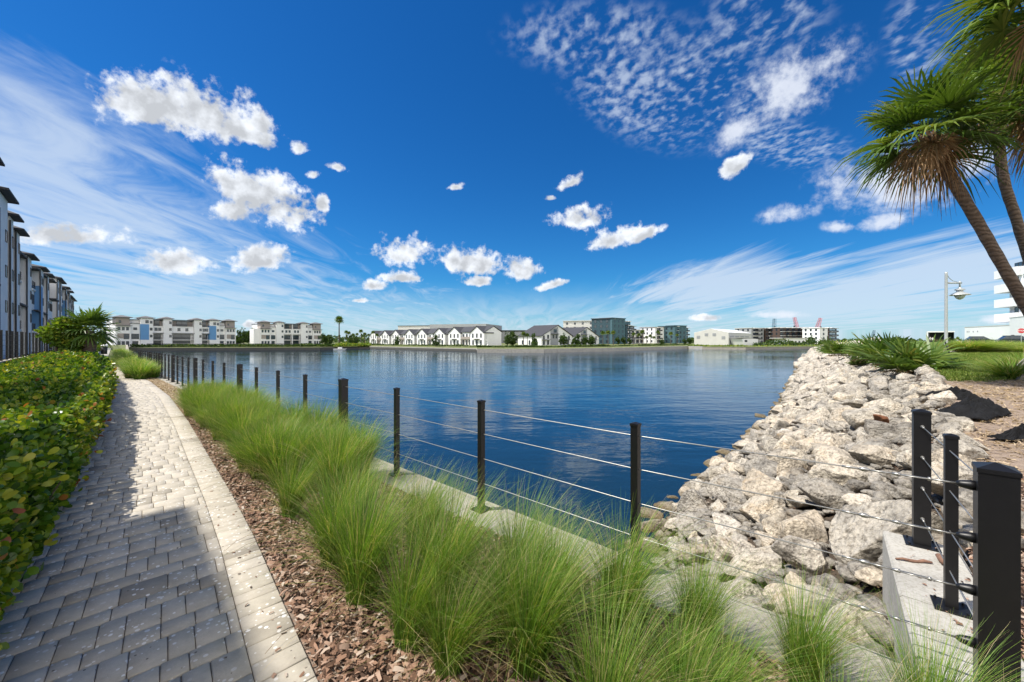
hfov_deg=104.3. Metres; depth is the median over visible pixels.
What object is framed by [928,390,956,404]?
boulder
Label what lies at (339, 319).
palm tree
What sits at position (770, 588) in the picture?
boulder
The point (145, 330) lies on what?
apartment building
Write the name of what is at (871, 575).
boulder
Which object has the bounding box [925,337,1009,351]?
grass clump
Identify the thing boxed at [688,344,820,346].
undergrowth
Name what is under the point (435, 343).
tree
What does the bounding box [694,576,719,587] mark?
boulder
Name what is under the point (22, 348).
fence
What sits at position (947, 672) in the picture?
grass clump
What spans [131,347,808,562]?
lake
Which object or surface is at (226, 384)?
grass clump
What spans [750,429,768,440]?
boulder
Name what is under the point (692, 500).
boulder
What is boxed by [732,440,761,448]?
boulder
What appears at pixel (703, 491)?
boulder
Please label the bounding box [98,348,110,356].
path
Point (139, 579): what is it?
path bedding
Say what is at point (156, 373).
grass clump
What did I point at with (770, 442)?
boulder
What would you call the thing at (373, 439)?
grass clump
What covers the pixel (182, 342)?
glass door
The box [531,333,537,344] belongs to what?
tree
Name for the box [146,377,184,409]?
bark mulch
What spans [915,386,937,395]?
boulder
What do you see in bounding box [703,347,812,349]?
seawall
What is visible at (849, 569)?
rubble
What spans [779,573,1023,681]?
grass clump
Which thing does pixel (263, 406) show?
grass clump
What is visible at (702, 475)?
boulder
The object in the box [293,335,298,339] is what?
glass door
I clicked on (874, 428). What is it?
boulder
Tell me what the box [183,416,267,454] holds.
grass clump
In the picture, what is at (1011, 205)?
palm tree
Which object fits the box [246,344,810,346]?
shore
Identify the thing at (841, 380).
boulder
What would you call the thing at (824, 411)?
boulder
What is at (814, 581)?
boulder
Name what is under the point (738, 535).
boulder
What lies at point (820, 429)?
boulder
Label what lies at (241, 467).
grass clump
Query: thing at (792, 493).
boulder
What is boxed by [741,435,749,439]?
boulder
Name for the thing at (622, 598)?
grass clump
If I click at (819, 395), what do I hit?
boulder
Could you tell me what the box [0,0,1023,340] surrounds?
sky
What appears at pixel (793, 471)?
boulder
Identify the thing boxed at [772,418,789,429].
boulder
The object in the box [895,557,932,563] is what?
driftwood stick
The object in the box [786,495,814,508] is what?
boulder
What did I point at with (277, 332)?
apartment building
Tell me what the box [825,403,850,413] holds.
boulder
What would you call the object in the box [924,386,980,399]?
geotextile
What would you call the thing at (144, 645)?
path
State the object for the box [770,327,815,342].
apartment block
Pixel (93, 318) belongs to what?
palm tree
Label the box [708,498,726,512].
boulder
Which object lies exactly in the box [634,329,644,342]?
apartment block
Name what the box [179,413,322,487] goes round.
grass clump
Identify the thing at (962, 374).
lawn grass
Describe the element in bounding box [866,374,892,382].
boulder
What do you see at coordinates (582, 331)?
townhouse
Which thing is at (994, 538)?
cable fence
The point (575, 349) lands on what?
seawall
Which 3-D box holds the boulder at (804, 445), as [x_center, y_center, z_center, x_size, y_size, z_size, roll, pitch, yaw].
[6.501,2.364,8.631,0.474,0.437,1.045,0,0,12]
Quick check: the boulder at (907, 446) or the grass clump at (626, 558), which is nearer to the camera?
the grass clump at (626, 558)
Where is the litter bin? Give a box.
[100,345,107,353]
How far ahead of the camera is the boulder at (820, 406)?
13.67 m
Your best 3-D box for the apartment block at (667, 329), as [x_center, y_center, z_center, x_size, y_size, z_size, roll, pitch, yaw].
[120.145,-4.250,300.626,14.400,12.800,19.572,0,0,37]
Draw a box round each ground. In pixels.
[13,345,125,357]
[110,341,1023,681]
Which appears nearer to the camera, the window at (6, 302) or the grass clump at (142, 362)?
the grass clump at (142, 362)
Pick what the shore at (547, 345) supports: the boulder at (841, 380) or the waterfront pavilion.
the waterfront pavilion
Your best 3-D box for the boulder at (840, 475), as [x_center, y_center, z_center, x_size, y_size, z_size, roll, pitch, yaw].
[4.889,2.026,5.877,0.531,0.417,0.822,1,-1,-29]
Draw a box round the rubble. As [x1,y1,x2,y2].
[654,365,1023,656]
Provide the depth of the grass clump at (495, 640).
2.17 m
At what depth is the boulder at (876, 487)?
5.15 m
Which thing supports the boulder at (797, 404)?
on the ground at (998, 455)
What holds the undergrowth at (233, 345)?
on the shore at (490, 347)
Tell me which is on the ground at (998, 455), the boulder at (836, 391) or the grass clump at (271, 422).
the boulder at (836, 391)
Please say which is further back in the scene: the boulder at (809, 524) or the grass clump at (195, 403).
the grass clump at (195, 403)
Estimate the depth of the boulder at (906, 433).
6.50 m
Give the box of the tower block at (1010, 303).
[994,261,1023,321]
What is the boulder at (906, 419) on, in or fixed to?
on the ground at (998, 455)
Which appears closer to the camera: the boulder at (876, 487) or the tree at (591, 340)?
the boulder at (876, 487)
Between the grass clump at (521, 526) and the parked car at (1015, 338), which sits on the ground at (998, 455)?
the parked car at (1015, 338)
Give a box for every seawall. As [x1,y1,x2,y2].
[125,345,914,681]
[129,347,333,350]
[334,347,369,348]
[370,346,476,351]
[477,346,703,352]
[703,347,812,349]
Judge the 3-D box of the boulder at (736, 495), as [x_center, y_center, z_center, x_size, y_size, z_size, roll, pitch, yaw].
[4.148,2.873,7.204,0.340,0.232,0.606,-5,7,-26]
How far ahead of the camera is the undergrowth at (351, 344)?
178.98 m
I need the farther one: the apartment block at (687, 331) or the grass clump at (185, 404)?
the apartment block at (687, 331)
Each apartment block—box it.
[563,320,591,329]
[591,318,611,343]
[610,317,625,343]
[625,321,630,338]
[625,325,636,343]
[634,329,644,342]
[639,327,664,342]
[657,326,679,342]
[666,325,685,342]
[686,327,689,342]
[734,328,763,342]
[764,328,771,342]
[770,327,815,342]
[801,327,827,343]
[816,327,838,342]
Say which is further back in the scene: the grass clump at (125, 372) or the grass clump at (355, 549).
the grass clump at (125, 372)
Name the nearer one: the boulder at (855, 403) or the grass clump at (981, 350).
the boulder at (855, 403)
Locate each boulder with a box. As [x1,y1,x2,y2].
[625,537,660,553]
[641,507,663,518]
[641,518,666,532]
[650,557,669,567]
[653,501,674,511]
[654,530,666,540]
[664,517,678,529]
[666,541,676,553]
[667,495,678,498]
[668,536,680,542]
[671,503,677,511]
[672,511,709,534]
[674,565,698,576]
[675,543,708,563]
[676,489,707,515]
[678,486,689,495]
[682,478,704,490]
[688,531,700,537]
[693,518,714,535]
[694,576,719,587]
[697,466,722,478]
[698,487,709,497]
[700,482,707,487]
[701,560,730,581]
[703,459,710,466]
[706,473,744,501]
[708,468,732,479]
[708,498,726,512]
[708,534,754,561]
[709,456,727,465]
[712,512,743,537]
[715,449,729,453]
[718,577,761,600]
[723,545,783,580]
[724,451,741,461]
[724,462,741,471]
[725,489,744,504]
[730,503,740,515]
[730,531,747,540]
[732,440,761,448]
[734,465,744,474]
[737,495,785,521]
[739,442,762,454]
[739,458,746,463]
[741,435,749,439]
[741,467,788,499]
[744,456,777,476]
[746,454,765,459]
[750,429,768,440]
[752,421,764,429]
[752,603,775,610]
[754,530,775,546]
[755,413,765,417]
[759,423,769,429]
[761,436,777,449]
[761,511,787,538]
[762,583,779,594]
[764,439,777,451]
[765,416,778,423]
[766,450,779,462]
[766,571,806,617]
[769,405,782,411]
[771,409,782,413]
[771,535,832,576]
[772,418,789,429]
[773,435,795,449]
[775,431,789,439]
[776,458,808,475]
[776,584,839,620]
[777,428,791,432]
[777,449,806,460]
[778,509,827,542]
[780,468,804,478]
[781,399,795,404]
[781,417,794,426]
[782,408,806,418]
[782,442,790,449]
[783,490,800,506]
[784,509,803,518]
[785,403,795,410]
[786,429,806,439]
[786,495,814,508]
[791,416,804,424]
[791,474,809,486]
[793,394,809,400]
[793,405,806,408]
[795,437,813,454]
[796,399,808,405]
[796,477,854,509]
[797,384,812,391]
[797,401,807,405]
[798,423,812,429]
[800,414,827,424]
[805,408,829,417]
[807,461,874,485]
[809,391,818,395]
[809,427,832,437]
[810,392,827,398]
[811,443,855,463]
[811,578,821,585]
[813,384,822,390]
[814,432,851,447]
[816,404,825,408]
[816,417,828,424]
[820,598,890,644]
[824,383,839,392]
[824,420,847,430]
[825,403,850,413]
[827,384,847,393]
[829,388,845,397]
[829,407,856,422]
[829,499,942,566]
[831,373,844,379]
[832,389,845,399]
[832,392,855,401]
[836,377,846,383]
[839,400,865,407]
[841,406,891,428]
[841,435,852,441]
[841,493,870,504]
[843,372,857,378]
[844,389,856,392]
[845,439,898,453]
[846,383,866,389]
[847,376,859,382]
[848,444,898,469]
[854,566,882,586]
[856,431,873,441]
[858,373,868,377]
[858,376,868,386]
[861,398,903,415]
[864,419,902,437]
[865,391,890,401]
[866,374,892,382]
[868,376,888,391]
[868,469,891,482]
[870,484,888,490]
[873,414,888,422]
[876,390,889,394]
[878,553,882,565]
[885,485,911,500]
[887,383,897,389]
[888,417,899,424]
[894,430,911,443]
[896,422,911,426]
[896,449,911,468]
[898,442,911,451]
[900,406,910,414]
[901,409,928,421]
[902,395,918,399]
[907,410,936,420]
[908,384,919,390]
[908,398,919,403]
[910,387,918,393]
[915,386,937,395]
[920,381,938,385]
[926,385,953,391]
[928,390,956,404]
[931,422,962,437]
[931,443,942,452]
[931,448,975,468]
[931,461,972,496]
[932,426,990,450]
[945,416,974,431]
[959,440,989,459]
[959,490,1023,534]
[959,527,972,547]
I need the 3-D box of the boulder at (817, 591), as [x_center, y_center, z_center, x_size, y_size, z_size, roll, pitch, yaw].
[2.805,2.437,3.616,0.730,0.302,0.423,3,6,7]
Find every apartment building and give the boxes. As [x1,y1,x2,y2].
[0,157,29,358]
[20,251,58,353]
[49,276,73,349]
[70,295,76,322]
[106,315,236,346]
[250,321,321,344]
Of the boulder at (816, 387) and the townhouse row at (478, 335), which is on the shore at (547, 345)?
the townhouse row at (478, 335)
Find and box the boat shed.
[731,338,757,344]
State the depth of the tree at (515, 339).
167.12 m
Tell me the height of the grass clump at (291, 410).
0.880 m
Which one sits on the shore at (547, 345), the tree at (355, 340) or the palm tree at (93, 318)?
the tree at (355, 340)
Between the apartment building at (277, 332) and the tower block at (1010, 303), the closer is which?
the tower block at (1010, 303)
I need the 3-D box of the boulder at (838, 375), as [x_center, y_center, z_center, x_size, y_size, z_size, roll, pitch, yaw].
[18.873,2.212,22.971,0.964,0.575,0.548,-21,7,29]
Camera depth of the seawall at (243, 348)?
152.87 m
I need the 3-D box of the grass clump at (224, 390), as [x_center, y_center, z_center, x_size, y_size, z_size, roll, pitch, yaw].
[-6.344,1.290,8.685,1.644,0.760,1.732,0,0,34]
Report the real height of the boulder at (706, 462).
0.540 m
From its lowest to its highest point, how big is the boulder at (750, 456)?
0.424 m
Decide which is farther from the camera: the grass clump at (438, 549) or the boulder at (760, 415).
the boulder at (760, 415)
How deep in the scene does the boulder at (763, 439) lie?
11.14 m
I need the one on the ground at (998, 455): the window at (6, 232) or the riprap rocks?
the riprap rocks
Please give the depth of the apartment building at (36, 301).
54.34 m
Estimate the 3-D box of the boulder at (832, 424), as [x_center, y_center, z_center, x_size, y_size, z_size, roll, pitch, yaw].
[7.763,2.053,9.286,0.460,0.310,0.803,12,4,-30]
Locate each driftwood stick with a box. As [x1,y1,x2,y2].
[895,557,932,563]
[935,553,942,563]
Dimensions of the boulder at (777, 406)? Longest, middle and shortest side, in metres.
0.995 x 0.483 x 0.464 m
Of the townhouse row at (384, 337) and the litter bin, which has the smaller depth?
the litter bin
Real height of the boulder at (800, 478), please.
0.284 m
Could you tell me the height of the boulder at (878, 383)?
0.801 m
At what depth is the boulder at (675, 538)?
6.98 m
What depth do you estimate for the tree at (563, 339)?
165.19 m
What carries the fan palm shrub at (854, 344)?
on the ground at (998, 455)
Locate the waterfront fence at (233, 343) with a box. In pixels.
[147,343,319,346]
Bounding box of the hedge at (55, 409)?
[0,343,119,650]
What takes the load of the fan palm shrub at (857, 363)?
on the ground at (998, 455)
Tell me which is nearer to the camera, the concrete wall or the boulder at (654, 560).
the concrete wall
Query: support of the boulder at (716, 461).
on the ground at (998, 455)
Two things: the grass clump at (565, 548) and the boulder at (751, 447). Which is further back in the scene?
the boulder at (751, 447)
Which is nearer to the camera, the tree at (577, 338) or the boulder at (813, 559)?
the boulder at (813, 559)
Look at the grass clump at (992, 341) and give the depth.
29.50 m
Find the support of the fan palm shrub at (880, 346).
on the ground at (998, 455)
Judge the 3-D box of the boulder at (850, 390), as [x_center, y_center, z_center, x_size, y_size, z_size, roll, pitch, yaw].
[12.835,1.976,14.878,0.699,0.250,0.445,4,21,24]
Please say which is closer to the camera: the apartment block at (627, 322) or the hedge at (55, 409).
the hedge at (55, 409)
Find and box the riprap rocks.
[720,338,946,466]
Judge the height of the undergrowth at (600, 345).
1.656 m
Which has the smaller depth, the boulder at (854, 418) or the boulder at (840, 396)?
the boulder at (854, 418)
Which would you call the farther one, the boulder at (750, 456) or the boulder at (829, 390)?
the boulder at (829, 390)
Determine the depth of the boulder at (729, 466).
9.63 m
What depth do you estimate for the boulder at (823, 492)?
5.35 m
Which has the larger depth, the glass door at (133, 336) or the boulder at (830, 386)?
the glass door at (133, 336)
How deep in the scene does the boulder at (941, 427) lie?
5.79 m
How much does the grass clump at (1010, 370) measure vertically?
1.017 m
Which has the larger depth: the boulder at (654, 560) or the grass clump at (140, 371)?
the grass clump at (140, 371)
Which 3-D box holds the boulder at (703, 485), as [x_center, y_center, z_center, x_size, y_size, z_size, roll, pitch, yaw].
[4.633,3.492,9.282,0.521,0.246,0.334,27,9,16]
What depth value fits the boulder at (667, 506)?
9.09 m
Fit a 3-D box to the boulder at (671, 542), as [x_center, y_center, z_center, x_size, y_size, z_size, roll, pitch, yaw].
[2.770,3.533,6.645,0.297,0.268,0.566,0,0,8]
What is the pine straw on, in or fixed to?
on the ground at (998, 455)
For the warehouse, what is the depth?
196.15 m
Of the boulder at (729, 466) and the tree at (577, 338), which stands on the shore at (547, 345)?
the tree at (577, 338)
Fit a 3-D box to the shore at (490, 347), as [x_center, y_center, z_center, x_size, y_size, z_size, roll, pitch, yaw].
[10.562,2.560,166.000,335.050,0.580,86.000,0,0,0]
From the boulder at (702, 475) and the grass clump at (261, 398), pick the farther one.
the boulder at (702, 475)
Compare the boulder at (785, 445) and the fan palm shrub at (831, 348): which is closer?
the boulder at (785, 445)
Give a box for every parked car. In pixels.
[961,336,992,341]
[993,335,1023,342]
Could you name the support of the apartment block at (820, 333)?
on the shore at (547, 345)
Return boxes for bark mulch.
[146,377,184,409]
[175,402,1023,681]
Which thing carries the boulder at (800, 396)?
on the ground at (998, 455)
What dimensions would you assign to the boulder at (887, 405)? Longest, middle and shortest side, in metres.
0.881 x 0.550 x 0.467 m
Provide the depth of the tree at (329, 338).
199.26 m
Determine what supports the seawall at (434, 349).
in the lake
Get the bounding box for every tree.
[34,316,74,351]
[40,319,89,351]
[50,302,121,351]
[236,330,242,342]
[238,327,247,342]
[244,331,249,342]
[318,333,326,343]
[327,334,333,343]
[334,316,343,342]
[345,334,352,342]
[353,336,358,343]
[394,336,400,344]
[431,335,439,346]
[503,332,513,345]
[509,331,518,344]
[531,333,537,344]
[559,332,567,345]
[574,334,581,343]
[581,335,588,344]
[588,335,595,344]
[831,59,1023,315]
[919,0,1023,104]
[925,25,1023,263]
[954,41,1023,197]
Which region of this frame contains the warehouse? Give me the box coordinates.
[694,329,751,344]
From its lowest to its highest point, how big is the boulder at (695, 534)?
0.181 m
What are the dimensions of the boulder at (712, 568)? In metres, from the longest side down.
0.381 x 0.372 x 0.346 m
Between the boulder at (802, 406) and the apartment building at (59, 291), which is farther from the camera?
the apartment building at (59, 291)
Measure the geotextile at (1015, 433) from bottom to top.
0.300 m
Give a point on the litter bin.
(103, 350)
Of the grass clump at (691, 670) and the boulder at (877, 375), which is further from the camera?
the boulder at (877, 375)
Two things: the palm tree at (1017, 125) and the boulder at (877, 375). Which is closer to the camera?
the palm tree at (1017, 125)
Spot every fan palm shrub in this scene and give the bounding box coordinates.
[812,336,857,357]
[839,332,901,361]
[841,332,935,368]
[844,355,868,365]
[853,333,975,376]
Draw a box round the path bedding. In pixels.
[2,393,254,681]
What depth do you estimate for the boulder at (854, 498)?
4.92 m
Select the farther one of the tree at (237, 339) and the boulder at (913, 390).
the tree at (237, 339)
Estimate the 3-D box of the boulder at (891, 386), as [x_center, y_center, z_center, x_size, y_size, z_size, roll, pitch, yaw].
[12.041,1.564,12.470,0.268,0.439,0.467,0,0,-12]
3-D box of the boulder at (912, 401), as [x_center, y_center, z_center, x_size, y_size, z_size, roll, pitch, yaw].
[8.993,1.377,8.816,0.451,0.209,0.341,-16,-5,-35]
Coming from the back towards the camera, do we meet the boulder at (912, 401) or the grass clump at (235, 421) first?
the boulder at (912, 401)
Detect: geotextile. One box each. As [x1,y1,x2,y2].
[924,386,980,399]
[937,396,1011,420]
[987,423,1023,442]
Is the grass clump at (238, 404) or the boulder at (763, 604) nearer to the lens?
the boulder at (763, 604)
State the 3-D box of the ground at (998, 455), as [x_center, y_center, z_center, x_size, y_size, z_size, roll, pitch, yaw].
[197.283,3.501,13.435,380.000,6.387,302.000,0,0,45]
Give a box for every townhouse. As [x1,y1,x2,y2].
[518,325,573,344]
[564,327,599,344]
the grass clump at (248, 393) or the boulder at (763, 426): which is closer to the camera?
the grass clump at (248, 393)
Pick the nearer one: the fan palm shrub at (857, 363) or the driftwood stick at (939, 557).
the driftwood stick at (939, 557)
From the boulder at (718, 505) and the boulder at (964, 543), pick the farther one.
the boulder at (718, 505)
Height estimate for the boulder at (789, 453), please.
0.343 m
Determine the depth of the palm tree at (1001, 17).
7.72 m
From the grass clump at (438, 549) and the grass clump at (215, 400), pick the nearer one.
the grass clump at (438, 549)
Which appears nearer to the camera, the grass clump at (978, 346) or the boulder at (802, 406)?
the boulder at (802, 406)
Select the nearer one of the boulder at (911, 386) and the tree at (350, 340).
the boulder at (911, 386)
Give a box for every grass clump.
[113,358,135,370]
[115,360,142,377]
[117,357,155,364]
[118,357,162,379]
[135,360,170,377]
[160,384,232,422]
[161,382,207,416]
[166,373,226,395]
[168,392,198,416]
[175,409,345,490]
[179,377,238,397]
[179,387,252,425]
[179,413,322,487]
[182,394,257,439]
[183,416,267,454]
[187,399,215,428]
[188,402,270,451]
[190,385,244,414]
[191,393,270,432]
[195,385,267,417]
[196,375,252,392]
[196,388,311,413]
[198,420,280,473]
[200,398,262,434]
[200,404,321,472]
[201,377,243,389]
[203,392,257,419]
[206,402,282,435]
[214,455,439,597]
[216,442,363,535]
[220,379,284,402]
[224,414,378,485]
[234,389,281,403]
[234,447,516,681]
[237,407,419,519]
[239,411,299,432]
[243,398,299,423]
[254,393,333,436]
[281,395,371,448]
[293,469,563,649]
[294,442,413,532]
[301,487,526,677]
[303,411,419,479]
[304,411,365,454]
[319,463,568,681]
[321,453,521,563]
[345,531,571,681]
[381,500,662,680]
[388,495,713,681]
[450,468,627,651]
[464,494,667,676]
[493,540,748,681]
[519,492,782,665]
[556,520,740,668]
[572,606,807,681]
[607,574,814,681]
[635,589,863,681]
[637,524,815,671]
[714,552,1003,681]
[715,614,970,681]
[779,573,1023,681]
[805,652,1003,681]
[918,338,1014,351]
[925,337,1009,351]
[936,339,1021,345]
[944,349,1023,379]
[962,347,1003,351]
[962,350,1023,364]
[965,356,1020,371]
[982,338,1023,346]
[992,347,1019,351]
[994,341,1020,347]
[995,346,1023,351]
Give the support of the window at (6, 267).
in the apartment building at (10, 233)
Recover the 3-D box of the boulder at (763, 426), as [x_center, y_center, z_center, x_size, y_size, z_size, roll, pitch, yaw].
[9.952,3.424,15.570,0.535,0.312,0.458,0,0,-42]
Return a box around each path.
[0,365,317,681]
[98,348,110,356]
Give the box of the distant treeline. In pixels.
[98,334,964,342]
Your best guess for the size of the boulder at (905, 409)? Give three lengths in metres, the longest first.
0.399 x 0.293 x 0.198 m
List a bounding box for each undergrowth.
[130,343,333,346]
[333,342,370,345]
[371,343,687,346]
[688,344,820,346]
[752,338,829,345]
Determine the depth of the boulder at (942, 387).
8.34 m
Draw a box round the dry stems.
[188,434,564,681]
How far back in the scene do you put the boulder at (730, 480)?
7.85 m
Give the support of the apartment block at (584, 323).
on the shore at (595, 344)
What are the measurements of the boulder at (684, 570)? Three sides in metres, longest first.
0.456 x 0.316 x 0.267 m
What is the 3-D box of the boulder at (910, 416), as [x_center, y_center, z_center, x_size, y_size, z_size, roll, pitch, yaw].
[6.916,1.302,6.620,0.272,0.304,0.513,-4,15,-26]
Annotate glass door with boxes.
[131,334,138,338]
[153,334,160,339]
[173,334,189,339]
[173,341,189,344]
[176,321,186,326]
[284,335,289,339]
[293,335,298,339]
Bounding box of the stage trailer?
[926,331,954,341]
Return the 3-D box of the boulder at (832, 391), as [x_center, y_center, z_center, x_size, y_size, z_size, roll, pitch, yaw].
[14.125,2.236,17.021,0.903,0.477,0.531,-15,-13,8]
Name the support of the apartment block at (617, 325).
on the shore at (595, 344)
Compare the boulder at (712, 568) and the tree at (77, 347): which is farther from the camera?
the tree at (77, 347)
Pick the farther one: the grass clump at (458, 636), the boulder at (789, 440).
the boulder at (789, 440)
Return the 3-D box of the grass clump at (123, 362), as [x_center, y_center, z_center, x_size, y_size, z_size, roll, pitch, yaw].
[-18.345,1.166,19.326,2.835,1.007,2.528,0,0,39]
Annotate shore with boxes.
[128,345,816,348]
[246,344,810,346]
[323,341,773,344]
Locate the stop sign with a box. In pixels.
[1017,328,1023,340]
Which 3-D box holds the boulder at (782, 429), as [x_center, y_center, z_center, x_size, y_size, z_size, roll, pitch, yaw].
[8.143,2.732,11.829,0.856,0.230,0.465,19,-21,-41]
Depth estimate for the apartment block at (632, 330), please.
264.78 m
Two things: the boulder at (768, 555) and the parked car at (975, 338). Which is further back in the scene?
the parked car at (975, 338)
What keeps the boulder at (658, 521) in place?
on the ground at (998, 455)
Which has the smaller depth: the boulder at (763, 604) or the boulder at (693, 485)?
the boulder at (763, 604)
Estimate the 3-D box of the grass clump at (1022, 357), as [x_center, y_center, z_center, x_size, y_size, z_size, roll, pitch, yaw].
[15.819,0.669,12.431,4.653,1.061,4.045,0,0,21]
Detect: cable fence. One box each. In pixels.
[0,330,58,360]
[138,350,1022,681]
[902,409,972,619]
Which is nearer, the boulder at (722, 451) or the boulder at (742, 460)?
the boulder at (742, 460)
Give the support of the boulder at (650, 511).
on the ground at (998, 455)
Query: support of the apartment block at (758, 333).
on the shore at (595, 344)
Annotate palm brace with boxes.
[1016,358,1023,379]
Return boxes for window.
[5,229,7,242]
[5,265,7,277]
[5,300,7,312]
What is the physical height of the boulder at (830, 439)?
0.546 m
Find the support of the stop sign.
on the ground at (998, 455)
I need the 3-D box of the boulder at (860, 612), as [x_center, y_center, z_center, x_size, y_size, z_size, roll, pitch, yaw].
[2.578,2.231,2.986,0.552,0.442,0.474,0,0,-38]
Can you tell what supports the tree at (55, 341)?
on the garden bed
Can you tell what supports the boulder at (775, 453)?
on the ground at (998, 455)
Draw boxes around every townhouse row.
[370,330,393,343]
[391,329,419,343]
[416,328,451,344]
[447,326,501,344]
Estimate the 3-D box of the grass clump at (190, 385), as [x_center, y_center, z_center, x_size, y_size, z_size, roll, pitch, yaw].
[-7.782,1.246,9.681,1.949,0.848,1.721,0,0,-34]
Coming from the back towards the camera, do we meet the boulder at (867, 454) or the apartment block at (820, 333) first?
the apartment block at (820, 333)
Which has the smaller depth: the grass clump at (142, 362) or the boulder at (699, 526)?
the boulder at (699, 526)
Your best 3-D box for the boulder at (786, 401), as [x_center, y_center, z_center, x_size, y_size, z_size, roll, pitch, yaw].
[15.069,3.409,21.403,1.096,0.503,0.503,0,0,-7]
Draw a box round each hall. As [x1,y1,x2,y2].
[398,324,501,329]
[501,330,525,342]
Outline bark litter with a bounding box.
[191,426,972,677]
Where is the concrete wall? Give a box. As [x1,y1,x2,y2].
[883,531,1023,681]
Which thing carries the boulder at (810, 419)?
on the ground at (998, 455)
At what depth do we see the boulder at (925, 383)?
9.32 m
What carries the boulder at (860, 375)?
on the ground at (998, 455)
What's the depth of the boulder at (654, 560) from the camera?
6.36 m
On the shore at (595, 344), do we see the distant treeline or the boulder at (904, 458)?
the distant treeline
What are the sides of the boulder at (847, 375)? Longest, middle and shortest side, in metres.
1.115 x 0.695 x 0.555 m
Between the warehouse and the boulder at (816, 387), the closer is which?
the boulder at (816, 387)
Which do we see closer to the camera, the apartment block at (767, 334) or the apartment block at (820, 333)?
the apartment block at (820, 333)
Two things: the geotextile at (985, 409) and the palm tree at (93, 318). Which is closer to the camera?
the geotextile at (985, 409)
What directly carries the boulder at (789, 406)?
on the ground at (998, 455)
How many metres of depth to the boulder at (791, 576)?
3.76 m
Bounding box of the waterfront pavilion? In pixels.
[774,338,807,343]
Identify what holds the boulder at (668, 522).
on the ground at (998, 455)
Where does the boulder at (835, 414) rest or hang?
on the ground at (998, 455)
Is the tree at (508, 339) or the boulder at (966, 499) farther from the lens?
the tree at (508, 339)
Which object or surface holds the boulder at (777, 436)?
on the ground at (998, 455)
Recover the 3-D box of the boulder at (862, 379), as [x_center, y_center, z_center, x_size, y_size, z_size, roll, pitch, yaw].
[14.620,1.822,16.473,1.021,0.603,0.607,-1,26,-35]
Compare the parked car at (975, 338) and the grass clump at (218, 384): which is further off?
the parked car at (975, 338)
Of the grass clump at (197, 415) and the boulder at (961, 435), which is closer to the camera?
the boulder at (961, 435)
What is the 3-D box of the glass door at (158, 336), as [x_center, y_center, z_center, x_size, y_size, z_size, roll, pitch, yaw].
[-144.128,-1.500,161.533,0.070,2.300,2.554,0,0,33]
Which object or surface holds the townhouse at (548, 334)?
on the shore at (595, 344)
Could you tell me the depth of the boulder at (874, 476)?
5.43 m
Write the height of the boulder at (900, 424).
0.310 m
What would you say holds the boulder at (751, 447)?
on the ground at (998, 455)
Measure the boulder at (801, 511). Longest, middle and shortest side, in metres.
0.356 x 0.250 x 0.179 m
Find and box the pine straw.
[921,377,1023,534]
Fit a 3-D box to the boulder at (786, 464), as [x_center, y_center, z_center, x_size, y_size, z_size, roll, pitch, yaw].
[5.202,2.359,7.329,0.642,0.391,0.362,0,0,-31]
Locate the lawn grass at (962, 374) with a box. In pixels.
[927,348,1022,380]
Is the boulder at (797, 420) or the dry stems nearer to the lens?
the dry stems
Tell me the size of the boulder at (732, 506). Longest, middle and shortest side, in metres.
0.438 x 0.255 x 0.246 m
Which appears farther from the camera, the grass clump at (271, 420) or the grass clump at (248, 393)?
the grass clump at (248, 393)
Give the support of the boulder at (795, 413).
on the ground at (998, 455)
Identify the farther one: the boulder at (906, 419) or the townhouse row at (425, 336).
the townhouse row at (425, 336)
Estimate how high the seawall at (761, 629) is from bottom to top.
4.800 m
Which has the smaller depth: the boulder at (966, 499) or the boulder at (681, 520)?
the boulder at (966, 499)
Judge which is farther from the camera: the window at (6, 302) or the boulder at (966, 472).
the window at (6, 302)
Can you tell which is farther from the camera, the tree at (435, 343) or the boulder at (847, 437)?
the tree at (435, 343)
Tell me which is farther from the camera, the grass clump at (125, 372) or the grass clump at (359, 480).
the grass clump at (125, 372)
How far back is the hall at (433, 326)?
310.56 m
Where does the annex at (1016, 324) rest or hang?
on the ground at (998, 455)
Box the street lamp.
[943,272,971,351]
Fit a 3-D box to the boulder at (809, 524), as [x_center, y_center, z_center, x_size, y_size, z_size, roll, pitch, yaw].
[3.663,2.460,5.038,0.497,0.517,0.610,0,0,33]
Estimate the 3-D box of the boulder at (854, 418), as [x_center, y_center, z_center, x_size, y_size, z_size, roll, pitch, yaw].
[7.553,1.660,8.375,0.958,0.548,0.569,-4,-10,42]
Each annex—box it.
[964,325,1008,339]
[1009,316,1023,335]
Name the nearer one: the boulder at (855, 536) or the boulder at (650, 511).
the boulder at (855, 536)
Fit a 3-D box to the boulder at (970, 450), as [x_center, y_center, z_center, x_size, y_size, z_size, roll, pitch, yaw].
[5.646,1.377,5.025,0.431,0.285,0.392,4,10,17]

